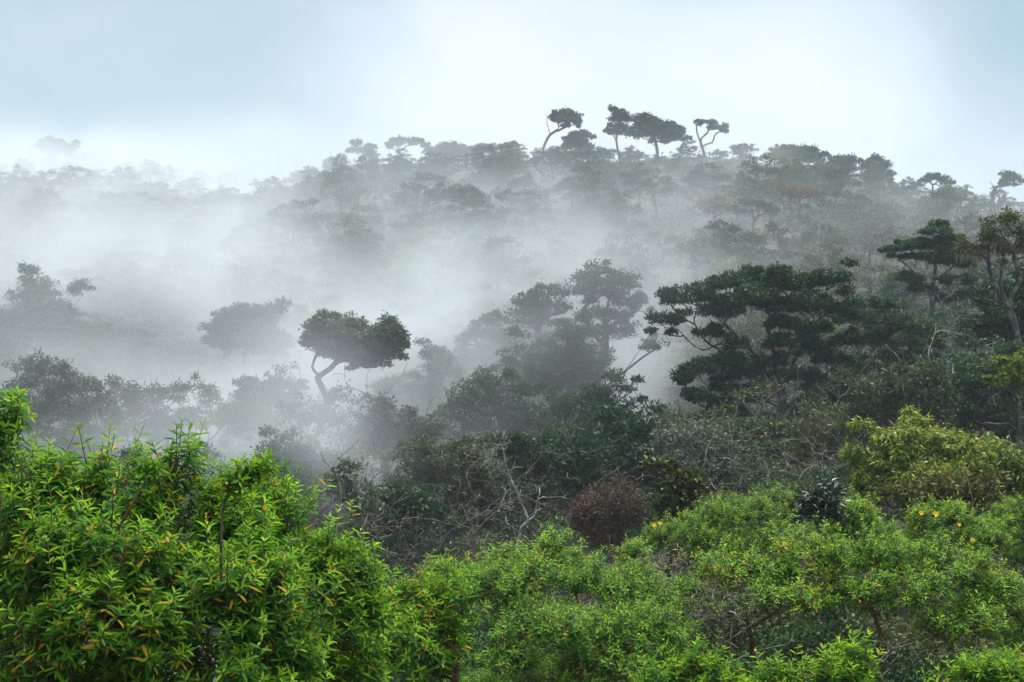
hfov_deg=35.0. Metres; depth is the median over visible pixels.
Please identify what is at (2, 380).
canopy tree
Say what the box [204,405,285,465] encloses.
tree
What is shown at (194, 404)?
grey tree
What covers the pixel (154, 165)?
canopy tree
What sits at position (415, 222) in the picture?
canopy tree
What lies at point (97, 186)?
canopy tree
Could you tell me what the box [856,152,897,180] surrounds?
ridge tree
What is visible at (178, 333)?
canopy tree
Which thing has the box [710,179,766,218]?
grey tree
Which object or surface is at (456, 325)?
canopy tree
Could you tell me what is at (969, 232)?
grey tree
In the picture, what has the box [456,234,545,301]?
canopy tree
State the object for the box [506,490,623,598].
thicket
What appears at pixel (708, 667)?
shrub
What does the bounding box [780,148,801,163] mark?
canopy tree
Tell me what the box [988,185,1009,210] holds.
canopy tree
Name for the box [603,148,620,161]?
canopy tree
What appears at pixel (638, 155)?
canopy tree
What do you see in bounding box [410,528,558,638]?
thicket
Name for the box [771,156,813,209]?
canopy tree
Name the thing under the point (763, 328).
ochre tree
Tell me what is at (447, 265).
canopy tree
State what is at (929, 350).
bare tree
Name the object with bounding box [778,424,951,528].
thicket
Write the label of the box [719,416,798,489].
thicket
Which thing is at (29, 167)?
canopy tree
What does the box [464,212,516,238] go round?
grey tree
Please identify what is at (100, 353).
misty tree
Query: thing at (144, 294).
grey tree
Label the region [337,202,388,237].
grey tree
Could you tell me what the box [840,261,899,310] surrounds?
grey tree
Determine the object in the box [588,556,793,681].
thicket
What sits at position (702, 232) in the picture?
grey tree
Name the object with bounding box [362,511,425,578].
thicket
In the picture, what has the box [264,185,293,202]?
canopy tree
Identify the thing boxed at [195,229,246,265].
canopy tree
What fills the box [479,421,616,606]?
dead shrub
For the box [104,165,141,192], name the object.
canopy tree
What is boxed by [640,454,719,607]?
dark bush
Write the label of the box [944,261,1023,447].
dark tree
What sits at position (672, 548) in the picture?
thicket
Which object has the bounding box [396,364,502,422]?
canopy tree
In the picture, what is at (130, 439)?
tree
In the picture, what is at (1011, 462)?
yellow green tree
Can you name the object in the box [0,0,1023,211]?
sky
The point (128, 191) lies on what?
grey tree
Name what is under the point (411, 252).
ochre tree
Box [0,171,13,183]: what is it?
canopy tree
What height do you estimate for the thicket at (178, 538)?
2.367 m
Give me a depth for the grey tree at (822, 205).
171.82 m
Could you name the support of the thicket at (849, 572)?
on the ground
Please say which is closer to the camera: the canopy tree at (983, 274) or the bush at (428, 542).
the bush at (428, 542)
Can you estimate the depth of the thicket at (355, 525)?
44.92 m
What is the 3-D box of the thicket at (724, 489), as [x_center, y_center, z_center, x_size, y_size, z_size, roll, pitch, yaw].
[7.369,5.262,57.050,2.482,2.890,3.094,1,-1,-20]
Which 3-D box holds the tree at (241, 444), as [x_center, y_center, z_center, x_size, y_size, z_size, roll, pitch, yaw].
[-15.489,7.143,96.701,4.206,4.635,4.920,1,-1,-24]
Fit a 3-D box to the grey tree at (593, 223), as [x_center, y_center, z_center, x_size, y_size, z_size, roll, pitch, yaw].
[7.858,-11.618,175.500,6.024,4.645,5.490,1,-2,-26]
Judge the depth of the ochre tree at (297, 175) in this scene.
243.93 m
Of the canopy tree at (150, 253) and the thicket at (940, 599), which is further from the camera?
the canopy tree at (150, 253)
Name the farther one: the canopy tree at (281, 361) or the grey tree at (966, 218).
the grey tree at (966, 218)
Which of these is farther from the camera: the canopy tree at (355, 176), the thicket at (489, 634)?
the canopy tree at (355, 176)
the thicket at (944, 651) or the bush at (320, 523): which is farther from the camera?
the bush at (320, 523)
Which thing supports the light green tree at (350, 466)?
on the ground
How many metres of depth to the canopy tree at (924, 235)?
171.61 m
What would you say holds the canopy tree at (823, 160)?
on the ground
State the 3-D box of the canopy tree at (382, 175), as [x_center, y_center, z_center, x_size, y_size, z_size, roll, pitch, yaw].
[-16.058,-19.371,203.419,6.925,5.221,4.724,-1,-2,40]
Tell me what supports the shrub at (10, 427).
on the ground
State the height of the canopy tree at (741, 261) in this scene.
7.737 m
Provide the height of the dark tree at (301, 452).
5.863 m
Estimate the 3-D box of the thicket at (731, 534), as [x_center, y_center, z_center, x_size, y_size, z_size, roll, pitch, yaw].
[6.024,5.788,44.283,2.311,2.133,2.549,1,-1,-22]
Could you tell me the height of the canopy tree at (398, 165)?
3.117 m
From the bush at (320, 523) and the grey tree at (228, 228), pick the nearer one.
the bush at (320, 523)
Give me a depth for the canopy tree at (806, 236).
157.02 m
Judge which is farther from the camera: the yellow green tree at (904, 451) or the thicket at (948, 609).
the yellow green tree at (904, 451)
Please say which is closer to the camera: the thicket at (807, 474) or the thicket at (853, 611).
the thicket at (853, 611)
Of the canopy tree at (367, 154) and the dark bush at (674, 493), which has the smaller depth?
the dark bush at (674, 493)
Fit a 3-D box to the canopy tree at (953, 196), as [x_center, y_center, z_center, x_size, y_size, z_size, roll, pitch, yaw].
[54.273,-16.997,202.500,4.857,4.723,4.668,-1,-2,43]
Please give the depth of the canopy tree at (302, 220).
175.61 m
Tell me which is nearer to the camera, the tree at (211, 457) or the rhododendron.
the rhododendron
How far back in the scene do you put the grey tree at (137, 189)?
245.07 m
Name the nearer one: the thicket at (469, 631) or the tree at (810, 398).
the thicket at (469, 631)
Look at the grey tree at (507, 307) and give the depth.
129.89 m
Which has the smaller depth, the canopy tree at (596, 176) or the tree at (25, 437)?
the tree at (25, 437)
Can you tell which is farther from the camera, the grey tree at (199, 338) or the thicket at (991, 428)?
the grey tree at (199, 338)
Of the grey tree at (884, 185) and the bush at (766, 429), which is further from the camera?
the grey tree at (884, 185)
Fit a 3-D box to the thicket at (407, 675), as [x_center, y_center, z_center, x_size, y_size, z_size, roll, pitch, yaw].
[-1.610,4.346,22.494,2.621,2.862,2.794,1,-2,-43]
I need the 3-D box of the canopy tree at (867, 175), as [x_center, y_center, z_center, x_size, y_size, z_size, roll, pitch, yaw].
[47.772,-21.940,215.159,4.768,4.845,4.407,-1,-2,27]
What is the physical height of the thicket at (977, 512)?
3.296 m
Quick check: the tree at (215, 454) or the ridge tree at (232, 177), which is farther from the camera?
the ridge tree at (232, 177)
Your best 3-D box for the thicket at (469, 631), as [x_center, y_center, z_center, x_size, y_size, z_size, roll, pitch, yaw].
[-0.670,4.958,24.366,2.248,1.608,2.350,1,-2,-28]
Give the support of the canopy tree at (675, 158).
on the ground
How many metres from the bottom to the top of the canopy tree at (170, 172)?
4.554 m
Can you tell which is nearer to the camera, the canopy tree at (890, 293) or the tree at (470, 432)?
the tree at (470, 432)
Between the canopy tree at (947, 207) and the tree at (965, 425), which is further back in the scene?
the canopy tree at (947, 207)
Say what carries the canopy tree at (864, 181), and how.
on the ground
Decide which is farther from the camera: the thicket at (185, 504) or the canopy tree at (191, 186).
the canopy tree at (191, 186)
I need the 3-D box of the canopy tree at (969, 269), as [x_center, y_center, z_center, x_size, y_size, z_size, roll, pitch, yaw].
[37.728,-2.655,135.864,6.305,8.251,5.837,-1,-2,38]
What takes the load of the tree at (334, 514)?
on the ground
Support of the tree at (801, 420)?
on the ground
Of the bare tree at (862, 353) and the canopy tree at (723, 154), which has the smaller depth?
the bare tree at (862, 353)
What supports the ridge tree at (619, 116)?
on the ground
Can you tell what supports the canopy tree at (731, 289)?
on the ground
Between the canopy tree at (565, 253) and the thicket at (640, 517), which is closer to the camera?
the thicket at (640, 517)
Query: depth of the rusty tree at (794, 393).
91.88 m
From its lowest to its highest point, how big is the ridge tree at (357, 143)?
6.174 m
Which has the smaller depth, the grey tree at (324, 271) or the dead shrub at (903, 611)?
the dead shrub at (903, 611)
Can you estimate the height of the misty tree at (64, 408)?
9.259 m
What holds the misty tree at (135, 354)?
on the ground
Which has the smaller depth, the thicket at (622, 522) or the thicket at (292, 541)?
the thicket at (292, 541)
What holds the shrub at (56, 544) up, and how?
on the ground
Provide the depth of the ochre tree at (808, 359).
117.19 m
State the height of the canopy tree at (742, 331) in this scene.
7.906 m
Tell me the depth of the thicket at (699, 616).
23.11 m
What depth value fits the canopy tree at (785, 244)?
153.71 m
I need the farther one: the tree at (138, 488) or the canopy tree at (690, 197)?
the canopy tree at (690, 197)
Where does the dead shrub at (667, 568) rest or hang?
on the ground
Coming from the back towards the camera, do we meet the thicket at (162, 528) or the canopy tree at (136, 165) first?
the canopy tree at (136, 165)
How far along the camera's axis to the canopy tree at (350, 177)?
191.83 m
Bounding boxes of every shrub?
[0,386,37,681]
[0,416,349,681]
[214,451,424,681]
[318,440,410,583]
[336,439,524,610]
[336,541,491,681]
[395,447,547,609]
[409,533,700,681]
[418,451,514,613]
[420,539,539,676]
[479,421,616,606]
[522,516,594,646]
[591,413,750,579]
[603,527,662,680]
[612,554,726,675]
[624,630,751,681]
[635,547,688,607]
[643,476,807,656]
[646,423,766,611]
[665,508,875,671]
[666,577,762,681]
[672,414,802,620]
[690,624,886,681]
[723,413,868,580]
[783,484,907,660]
[814,510,1023,681]
[882,520,923,668]
[894,490,1017,652]
[917,643,1023,681]
[970,485,1023,615]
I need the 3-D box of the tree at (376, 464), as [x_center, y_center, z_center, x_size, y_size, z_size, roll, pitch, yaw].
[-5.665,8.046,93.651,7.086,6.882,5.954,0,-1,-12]
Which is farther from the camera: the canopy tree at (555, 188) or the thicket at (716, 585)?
the canopy tree at (555, 188)
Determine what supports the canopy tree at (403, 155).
on the ground
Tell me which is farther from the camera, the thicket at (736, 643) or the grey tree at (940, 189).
the grey tree at (940, 189)
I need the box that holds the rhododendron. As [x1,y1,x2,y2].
[790,474,850,644]
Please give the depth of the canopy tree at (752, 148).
239.54 m
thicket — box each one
[100,494,187,540]
[144,492,206,551]
[146,500,194,541]
[146,530,186,553]
[197,611,231,641]
[256,534,325,611]
[288,471,411,596]
[304,571,409,611]
[312,508,449,680]
[326,498,427,583]
[336,560,478,681]
[349,522,409,569]
[358,649,431,681]
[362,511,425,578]
[365,468,462,563]
[383,622,499,681]
[387,564,426,588]
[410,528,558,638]
[427,528,538,609]
[439,527,515,561]
[445,595,583,681]
[452,618,519,652]
[458,504,527,559]
[460,559,628,681]
[461,525,611,646]
[466,599,501,644]
[496,539,561,605]
[501,648,613,681]
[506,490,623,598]
[545,525,622,608]
[550,481,651,552]
[573,482,634,553]
[584,422,665,554]
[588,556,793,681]
[598,498,657,532]
[605,487,726,582]
[609,602,732,648]
[610,592,744,655]
[621,453,761,500]
[621,607,831,681]
[648,482,850,678]
[661,527,690,564]
[664,537,833,642]
[667,572,774,652]
[674,494,781,562]
[674,553,759,606]
[687,573,737,621]
[692,625,812,681]
[696,521,770,572]
[699,464,755,516]
[705,545,775,598]
[706,546,834,620]
[714,445,806,508]
[717,603,879,681]
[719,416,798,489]
[724,577,855,654]
[732,520,799,557]
[740,443,858,540]
[743,579,917,681]
[750,517,815,595]
[750,531,945,662]
[753,460,888,533]
[755,616,895,673]
[756,474,818,539]
[760,412,850,522]
[761,609,958,681]
[772,582,908,666]
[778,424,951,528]
[780,572,915,670]
[805,416,898,496]
[810,549,872,594]
[826,622,951,681]
[829,627,918,679]
[839,600,916,621]
[841,521,904,591]
[843,566,943,638]
[845,567,1010,678]
[860,493,901,532]
[866,606,981,680]
[875,622,953,676]
[877,655,898,671]
[888,560,1021,621]
[896,528,1016,654]
[898,502,987,563]
[900,570,1021,677]
[902,623,1023,680]
[921,591,1023,670]
[937,481,1023,640]
[946,478,1023,638]
[950,573,1023,653]
[952,542,1023,593]
[957,616,997,655]
[962,413,1014,443]
[974,424,1023,513]
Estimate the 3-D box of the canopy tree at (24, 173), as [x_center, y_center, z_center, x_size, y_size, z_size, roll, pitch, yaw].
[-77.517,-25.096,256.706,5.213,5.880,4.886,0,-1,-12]
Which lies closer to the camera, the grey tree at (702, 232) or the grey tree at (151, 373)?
the grey tree at (151, 373)
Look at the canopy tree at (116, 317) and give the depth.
142.60 m
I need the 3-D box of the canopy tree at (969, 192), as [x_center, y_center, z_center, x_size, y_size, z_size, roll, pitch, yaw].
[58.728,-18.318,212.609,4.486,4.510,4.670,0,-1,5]
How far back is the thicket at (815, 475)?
48.22 m
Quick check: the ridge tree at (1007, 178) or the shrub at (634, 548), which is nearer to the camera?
the shrub at (634, 548)
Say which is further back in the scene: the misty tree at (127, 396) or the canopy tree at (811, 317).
the canopy tree at (811, 317)
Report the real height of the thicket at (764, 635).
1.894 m
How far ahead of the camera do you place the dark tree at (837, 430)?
54.67 m
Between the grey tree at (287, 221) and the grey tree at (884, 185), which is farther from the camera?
the grey tree at (884, 185)
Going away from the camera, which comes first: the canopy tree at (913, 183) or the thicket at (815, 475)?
the thicket at (815, 475)
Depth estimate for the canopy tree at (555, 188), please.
189.97 m
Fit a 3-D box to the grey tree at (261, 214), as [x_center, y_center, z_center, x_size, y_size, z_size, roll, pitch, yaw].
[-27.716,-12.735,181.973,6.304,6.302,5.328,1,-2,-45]
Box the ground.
[0,157,1023,681]
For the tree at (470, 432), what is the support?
on the ground
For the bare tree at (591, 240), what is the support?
on the ground
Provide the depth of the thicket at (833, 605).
22.52 m
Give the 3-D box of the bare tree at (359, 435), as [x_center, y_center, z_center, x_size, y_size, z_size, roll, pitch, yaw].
[-5.925,4.640,63.900,4.170,8.720,5.066,1,-2,-34]
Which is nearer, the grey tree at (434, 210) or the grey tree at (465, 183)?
the grey tree at (434, 210)
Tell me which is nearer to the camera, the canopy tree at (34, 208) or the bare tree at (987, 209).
the canopy tree at (34, 208)
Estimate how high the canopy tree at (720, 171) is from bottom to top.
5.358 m
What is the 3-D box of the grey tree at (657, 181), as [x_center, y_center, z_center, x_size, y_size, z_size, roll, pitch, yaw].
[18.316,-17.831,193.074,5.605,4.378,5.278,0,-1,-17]
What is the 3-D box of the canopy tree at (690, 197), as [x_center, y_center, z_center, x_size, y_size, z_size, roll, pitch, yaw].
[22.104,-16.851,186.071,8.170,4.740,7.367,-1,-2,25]
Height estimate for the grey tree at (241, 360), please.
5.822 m
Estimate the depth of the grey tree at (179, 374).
124.27 m
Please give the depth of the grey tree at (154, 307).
146.37 m
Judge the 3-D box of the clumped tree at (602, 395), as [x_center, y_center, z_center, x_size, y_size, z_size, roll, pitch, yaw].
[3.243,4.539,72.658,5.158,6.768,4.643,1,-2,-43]
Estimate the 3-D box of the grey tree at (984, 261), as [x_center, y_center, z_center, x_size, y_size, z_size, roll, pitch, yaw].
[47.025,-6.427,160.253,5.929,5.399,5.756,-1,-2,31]
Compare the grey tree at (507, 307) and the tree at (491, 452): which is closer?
the tree at (491, 452)
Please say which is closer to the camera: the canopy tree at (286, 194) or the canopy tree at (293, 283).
the canopy tree at (293, 283)
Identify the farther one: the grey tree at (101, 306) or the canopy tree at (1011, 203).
the canopy tree at (1011, 203)
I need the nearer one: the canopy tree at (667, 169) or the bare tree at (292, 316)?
the bare tree at (292, 316)
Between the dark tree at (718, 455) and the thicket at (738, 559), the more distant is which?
the dark tree at (718, 455)
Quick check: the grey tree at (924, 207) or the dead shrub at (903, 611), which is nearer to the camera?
the dead shrub at (903, 611)
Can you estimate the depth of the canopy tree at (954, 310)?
131.97 m
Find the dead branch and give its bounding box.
[839,607,920,680]
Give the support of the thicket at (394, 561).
on the ground
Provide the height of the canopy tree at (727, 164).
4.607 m
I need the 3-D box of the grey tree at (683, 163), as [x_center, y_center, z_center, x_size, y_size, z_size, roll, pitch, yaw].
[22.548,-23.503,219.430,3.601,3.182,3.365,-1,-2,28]
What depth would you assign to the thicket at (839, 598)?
23.41 m
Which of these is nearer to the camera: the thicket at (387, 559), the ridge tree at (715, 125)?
the thicket at (387, 559)
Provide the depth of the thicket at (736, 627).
18.79 m
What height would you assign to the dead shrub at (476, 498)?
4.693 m
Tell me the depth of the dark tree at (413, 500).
51.32 m
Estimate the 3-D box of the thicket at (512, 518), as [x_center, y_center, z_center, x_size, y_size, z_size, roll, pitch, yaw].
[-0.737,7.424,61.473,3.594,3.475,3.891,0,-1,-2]
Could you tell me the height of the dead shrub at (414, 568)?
4.875 m
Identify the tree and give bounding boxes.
[0,163,13,182]
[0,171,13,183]
[0,174,45,203]
[0,178,14,197]
[0,229,47,268]
[0,245,57,280]
[0,253,61,306]
[0,260,98,475]
[0,262,20,301]
[0,274,71,297]
[0,275,14,306]
[0,293,8,317]
[0,306,22,371]
[0,347,133,467]
[0,362,63,403]
[1,279,69,300]
[1,372,71,440]
[1,417,55,469]
[2,187,72,243]
[2,436,55,476]
[3,178,43,196]
[3,349,37,375]
[5,164,34,188]
[6,261,62,285]
[12,158,35,177]
[18,253,66,281]
[18,306,134,397]
[21,169,71,213]
[29,135,80,162]
[29,170,55,180]
[36,167,60,184]
[38,158,51,171]
[39,360,136,438]
[40,196,80,225]
[43,186,78,218]
[44,253,71,285]
[45,233,85,283]
[49,165,97,193]
[49,267,128,320]
[52,248,106,309]
[53,375,169,438]
[56,166,81,184]
[58,379,176,505]
[60,159,79,172]
[75,287,132,328]
[78,425,150,467]
[79,169,107,190]
[81,311,141,339]
[82,248,150,308]
[83,171,104,190]
[83,191,141,227]
[85,357,155,403]
[86,161,107,174]
[87,249,170,307]
[87,319,156,389]
[88,404,144,443]
[89,175,108,193]
[94,190,136,226]
[96,253,155,301]
[96,439,146,488]
[97,373,211,472]
[101,262,150,310]
[102,237,160,268]
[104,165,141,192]
[105,442,203,550]
[105,457,204,534]
[106,186,151,209]
[109,185,145,204]
[110,162,128,170]
[112,292,169,341]
[113,162,135,181]
[116,167,147,188]
[117,191,177,228]
[124,323,209,372]
[125,263,208,321]
[127,191,166,217]
[128,160,145,170]
[130,282,199,337]
[130,283,187,324]
[130,417,211,480]
[131,332,187,387]
[135,167,163,187]
[136,181,166,201]
[137,158,165,182]
[140,371,286,476]
[143,376,230,411]
[145,369,232,441]
[147,376,162,386]
[149,181,178,197]
[150,394,242,452]
[154,164,177,183]
[155,191,194,221]
[155,361,230,409]
[155,442,228,506]
[156,345,221,384]
[158,436,236,538]
[164,358,224,412]
[167,179,177,187]
[173,428,250,482]
[174,178,204,195]
[180,298,233,318]
[180,315,224,355]
[184,176,205,193]
[186,169,211,183]
[187,187,211,199]
[191,317,240,363]
[191,467,233,550]
[193,189,239,226]
[194,409,246,472]
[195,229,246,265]
[196,263,272,318]
[196,296,297,438]
[199,360,290,401]
[204,393,283,450]
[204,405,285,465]
[209,184,237,215]
[209,187,244,222]
[210,321,268,465]
[211,217,245,261]
[211,347,309,387]
[215,215,278,255]
[215,348,287,374]
[215,360,312,449]
[216,172,237,187]
[217,223,277,266]
[220,444,283,469]
[222,250,270,296]
[222,433,265,467]
[224,367,307,465]
[232,185,288,237]
[240,203,286,253]
[242,267,318,330]
[243,407,299,453]
[245,421,369,548]
[248,179,264,187]
[256,189,285,217]
[260,175,281,193]
[260,196,328,249]
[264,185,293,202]
[268,206,302,241]
[269,211,320,239]
[269,303,313,352]
[273,379,373,525]
[277,350,336,440]
[280,295,308,340]
[280,434,436,559]
[281,168,321,183]
[281,197,310,211]
[285,394,366,451]
[287,321,341,388]
[289,204,329,244]
[290,180,318,199]
[291,172,305,182]
[293,174,331,210]
[294,289,362,330]
[296,189,326,207]
[298,308,411,527]
[299,166,318,176]
[300,233,371,280]
[301,210,351,250]
[302,349,435,536]
[311,402,374,462]
[313,170,332,190]
[314,268,382,313]
[315,164,359,213]
[316,440,370,471]
[318,217,401,276]
[319,452,388,553]
[320,166,369,205]
[320,374,405,433]
[322,152,347,169]
[323,179,372,220]
[324,211,384,264]
[326,235,392,299]
[328,304,402,348]
[328,356,396,382]
[330,338,411,395]
[331,154,349,167]
[332,281,384,323]
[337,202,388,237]
[337,390,448,546]
[345,137,378,163]
[349,155,386,203]
[349,187,393,232]
[352,419,418,495]
[354,336,471,443]
[358,149,380,161]
[361,479,467,569]
[363,158,387,167]
[364,448,410,478]
[366,166,402,203]
[370,263,432,300]
[377,301,440,360]
[377,431,506,558]
[377,437,445,490]
[378,173,423,206]
[380,187,431,221]
[382,156,416,182]
[382,243,438,284]
[384,134,430,152]
[387,148,415,163]
[388,210,448,252]
[391,158,411,179]
[391,171,453,212]
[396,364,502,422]
[398,226,451,254]
[409,199,454,243]
[410,280,506,331]
[413,152,451,186]
[415,308,503,383]
[419,152,449,169]
[419,436,514,535]
[420,148,437,156]
[420,226,504,277]
[420,465,561,567]
[422,247,499,307]
[422,445,548,556]
[423,140,471,157]
[423,483,487,545]
[424,165,458,203]
[424,311,494,381]
[429,366,550,468]
[431,238,491,284]
[432,183,495,219]
[435,410,497,460]
[437,153,460,166]
[439,185,492,215]
[439,191,511,238]
[441,155,470,170]
[444,178,485,210]
[446,308,522,457]
[448,235,519,295]
[451,337,544,385]
[455,445,516,514]
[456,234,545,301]
[460,148,471,164]
[462,145,499,174]
[464,140,520,154]
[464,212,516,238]
[473,306,619,449]
[474,244,528,287]
[475,152,513,176]
[478,297,546,355]
[478,416,586,534]
[479,143,527,183]
[484,391,571,410]
[485,187,563,246]
[486,430,564,556]
[490,174,548,220]
[492,420,627,551]
[493,155,536,200]
[494,401,564,432]
[495,279,573,433]
[498,144,529,166]
[498,258,577,309]
[506,318,564,351]
[511,179,565,229]
[512,143,528,158]
[521,153,564,182]
[525,368,649,447]
[527,147,544,162]
[531,361,644,433]
[533,237,589,299]
[535,145,567,177]
[541,404,625,456]
[542,106,584,162]
[542,443,636,545]
[544,316,635,369]
[547,175,595,214]
[548,146,566,167]
[550,215,613,258]
[550,356,639,397]
[552,150,573,170]
[558,165,618,208]
[559,146,596,176]
[560,135,595,154]
[561,258,671,419]
[561,276,630,306]
[564,211,612,246]
[568,128,596,158]
[570,149,618,178]
[571,245,658,283]
[572,220,620,262]
[573,187,619,225]
[573,206,615,250]
[580,247,649,269]
[584,160,636,199]
[584,189,649,246]
[586,262,669,355]
[591,146,614,165]
[591,230,653,290]
[591,398,674,537]
[594,287,672,340]
[600,376,666,425]
[602,104,638,162]
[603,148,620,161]
[609,306,698,381]
[615,352,696,422]
[617,144,646,174]
[618,160,661,207]
[622,148,641,162]
[624,175,689,219]
[627,214,664,258]
[628,226,685,263]
[631,111,693,160]
[633,150,649,161]
[634,405,700,441]
[635,405,695,437]
[638,419,760,505]
[641,272,687,302]
[642,257,897,440]
[647,154,667,167]
[648,175,691,206]
[649,189,698,232]
[651,383,775,423]
[656,159,695,190]
[658,407,717,447]
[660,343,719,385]
[660,401,787,506]
[661,233,724,282]
[661,394,773,459]
[664,317,759,383]
[664,393,703,423]
[665,153,691,169]
[666,156,689,173]
[669,372,813,453]
[674,148,690,161]
[675,173,734,204]
[676,140,698,158]
[677,162,729,205]
[679,371,772,418]
[682,161,724,186]
[686,218,762,272]
[687,193,741,221]
[688,154,707,166]
[688,224,725,257]
[688,270,756,326]
[690,291,763,341]
[693,118,729,156]
[694,164,737,198]
[698,253,750,290]
[700,222,750,271]
[701,165,736,185]
[704,155,741,184]
[708,149,730,157]
[708,247,798,292]
[708,309,813,410]
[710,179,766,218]
[716,403,765,424]
[717,404,771,430]
[724,196,783,230]
[725,220,802,265]
[727,254,786,315]
[728,142,751,156]
[728,151,757,168]
[729,309,782,351]
[730,152,787,214]
[730,161,755,178]
[730,178,775,215]
[740,313,802,354]
[747,143,758,156]
[747,270,819,318]
[748,168,791,199]
[758,331,803,405]
[762,180,802,220]
[765,207,824,254]
[766,143,785,160]
[766,364,871,458]
[767,142,831,163]
[770,402,864,486]
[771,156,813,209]
[771,162,818,205]
[773,183,832,221]
[775,315,844,368]
[777,387,792,412]
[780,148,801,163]
[780,284,841,319]
[786,366,833,404]
[786,410,825,437]
[790,286,856,348]
[791,189,853,233]
[791,223,849,268]
[793,165,825,201]
[795,239,856,285]
[795,402,878,490]
[798,220,851,268]
[804,163,853,202]
[804,318,879,361]
[805,380,877,452]
[806,156,832,178]
[806,168,871,204]
[818,162,844,199]
[824,265,876,302]
[825,152,858,182]
[828,306,925,387]
[829,195,902,248]
[829,374,894,403]
[830,309,901,402]
[830,360,965,508]
[833,404,998,608]
[834,314,940,376]
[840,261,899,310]
[840,321,868,351]
[842,169,860,181]
[842,293,953,397]
[849,203,888,262]
[851,190,904,218]
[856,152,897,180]
[856,158,891,190]
[858,195,910,243]
[862,167,886,185]
[863,172,894,186]
[864,462,1019,610]
[866,181,904,212]
[866,192,916,234]
[868,269,937,312]
[876,228,938,271]
[877,219,982,394]
[883,233,957,281]
[884,360,945,395]
[885,181,918,206]
[885,328,990,454]
[888,386,1023,456]
[893,193,936,233]
[895,265,939,304]
[900,177,917,186]
[900,314,979,388]
[905,188,926,198]
[907,305,961,335]
[909,180,925,187]
[909,189,958,223]
[909,335,1023,448]
[911,197,954,234]
[912,187,931,196]
[912,316,991,392]
[913,230,951,264]
[913,264,980,297]
[914,254,969,409]
[919,172,956,197]
[920,322,972,373]
[921,263,989,328]
[928,186,967,217]
[929,183,964,202]
[941,219,984,243]
[943,204,983,256]
[943,303,1016,362]
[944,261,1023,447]
[946,290,993,349]
[950,262,1018,318]
[951,184,978,214]
[952,193,1001,221]
[954,205,1023,438]
[955,243,992,273]
[958,254,1012,285]
[965,252,1013,274]
[966,429,1023,613]
[974,193,999,217]
[974,403,1023,454]
[976,229,1022,263]
[979,383,1001,403]
[980,243,1023,279]
[981,347,1023,527]
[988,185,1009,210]
[988,208,1023,228]
[989,338,1023,373]
[990,169,1023,212]
[994,196,1023,210]
[1013,204,1023,213]
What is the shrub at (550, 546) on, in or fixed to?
on the ground
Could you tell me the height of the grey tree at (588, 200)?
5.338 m
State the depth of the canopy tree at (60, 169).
272.67 m
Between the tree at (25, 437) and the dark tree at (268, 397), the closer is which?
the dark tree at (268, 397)
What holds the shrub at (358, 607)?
on the ground
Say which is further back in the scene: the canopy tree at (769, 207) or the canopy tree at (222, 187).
the canopy tree at (222, 187)
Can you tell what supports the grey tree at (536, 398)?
on the ground
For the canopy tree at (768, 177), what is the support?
on the ground
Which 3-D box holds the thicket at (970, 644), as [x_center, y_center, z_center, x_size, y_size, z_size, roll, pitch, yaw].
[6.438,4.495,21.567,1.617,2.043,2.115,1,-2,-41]
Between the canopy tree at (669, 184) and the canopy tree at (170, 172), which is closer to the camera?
the canopy tree at (669, 184)
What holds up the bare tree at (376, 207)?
on the ground
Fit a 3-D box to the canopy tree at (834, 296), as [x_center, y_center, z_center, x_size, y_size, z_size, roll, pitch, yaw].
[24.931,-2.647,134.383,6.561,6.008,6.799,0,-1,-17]
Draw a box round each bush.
[2,441,38,473]
[289,518,331,547]
[300,498,400,561]
[302,498,342,534]
[327,502,434,546]
[342,473,460,558]
[459,489,515,533]
[491,458,561,535]
[494,446,579,516]
[551,466,624,525]
[555,469,634,516]
[564,472,649,602]
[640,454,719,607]
[715,413,807,468]
[724,453,787,487]
[727,415,829,479]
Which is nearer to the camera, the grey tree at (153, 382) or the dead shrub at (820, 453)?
the dead shrub at (820, 453)
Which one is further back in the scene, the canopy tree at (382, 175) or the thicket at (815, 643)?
the canopy tree at (382, 175)
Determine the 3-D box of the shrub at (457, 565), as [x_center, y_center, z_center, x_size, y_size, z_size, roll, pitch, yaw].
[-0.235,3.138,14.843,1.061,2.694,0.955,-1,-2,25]
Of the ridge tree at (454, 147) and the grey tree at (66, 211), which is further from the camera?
the ridge tree at (454, 147)
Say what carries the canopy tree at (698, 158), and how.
on the ground
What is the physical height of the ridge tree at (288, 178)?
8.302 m
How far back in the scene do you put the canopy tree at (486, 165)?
202.99 m
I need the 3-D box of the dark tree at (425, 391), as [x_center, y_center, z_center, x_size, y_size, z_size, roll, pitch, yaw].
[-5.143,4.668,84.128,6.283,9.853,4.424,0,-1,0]
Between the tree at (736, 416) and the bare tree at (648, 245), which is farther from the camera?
the bare tree at (648, 245)
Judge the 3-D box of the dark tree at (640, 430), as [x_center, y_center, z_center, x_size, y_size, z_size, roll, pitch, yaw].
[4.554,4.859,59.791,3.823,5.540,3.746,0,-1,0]
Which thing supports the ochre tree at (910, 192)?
on the ground
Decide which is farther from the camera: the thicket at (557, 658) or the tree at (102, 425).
the tree at (102, 425)
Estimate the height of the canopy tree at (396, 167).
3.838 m
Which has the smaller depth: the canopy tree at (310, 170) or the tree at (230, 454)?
the tree at (230, 454)
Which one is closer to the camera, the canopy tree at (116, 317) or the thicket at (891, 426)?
the thicket at (891, 426)
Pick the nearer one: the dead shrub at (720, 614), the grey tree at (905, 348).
the dead shrub at (720, 614)
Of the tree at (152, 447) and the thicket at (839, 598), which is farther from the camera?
the tree at (152, 447)
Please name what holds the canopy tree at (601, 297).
on the ground
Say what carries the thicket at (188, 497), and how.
on the ground
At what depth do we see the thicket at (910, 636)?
17.10 m

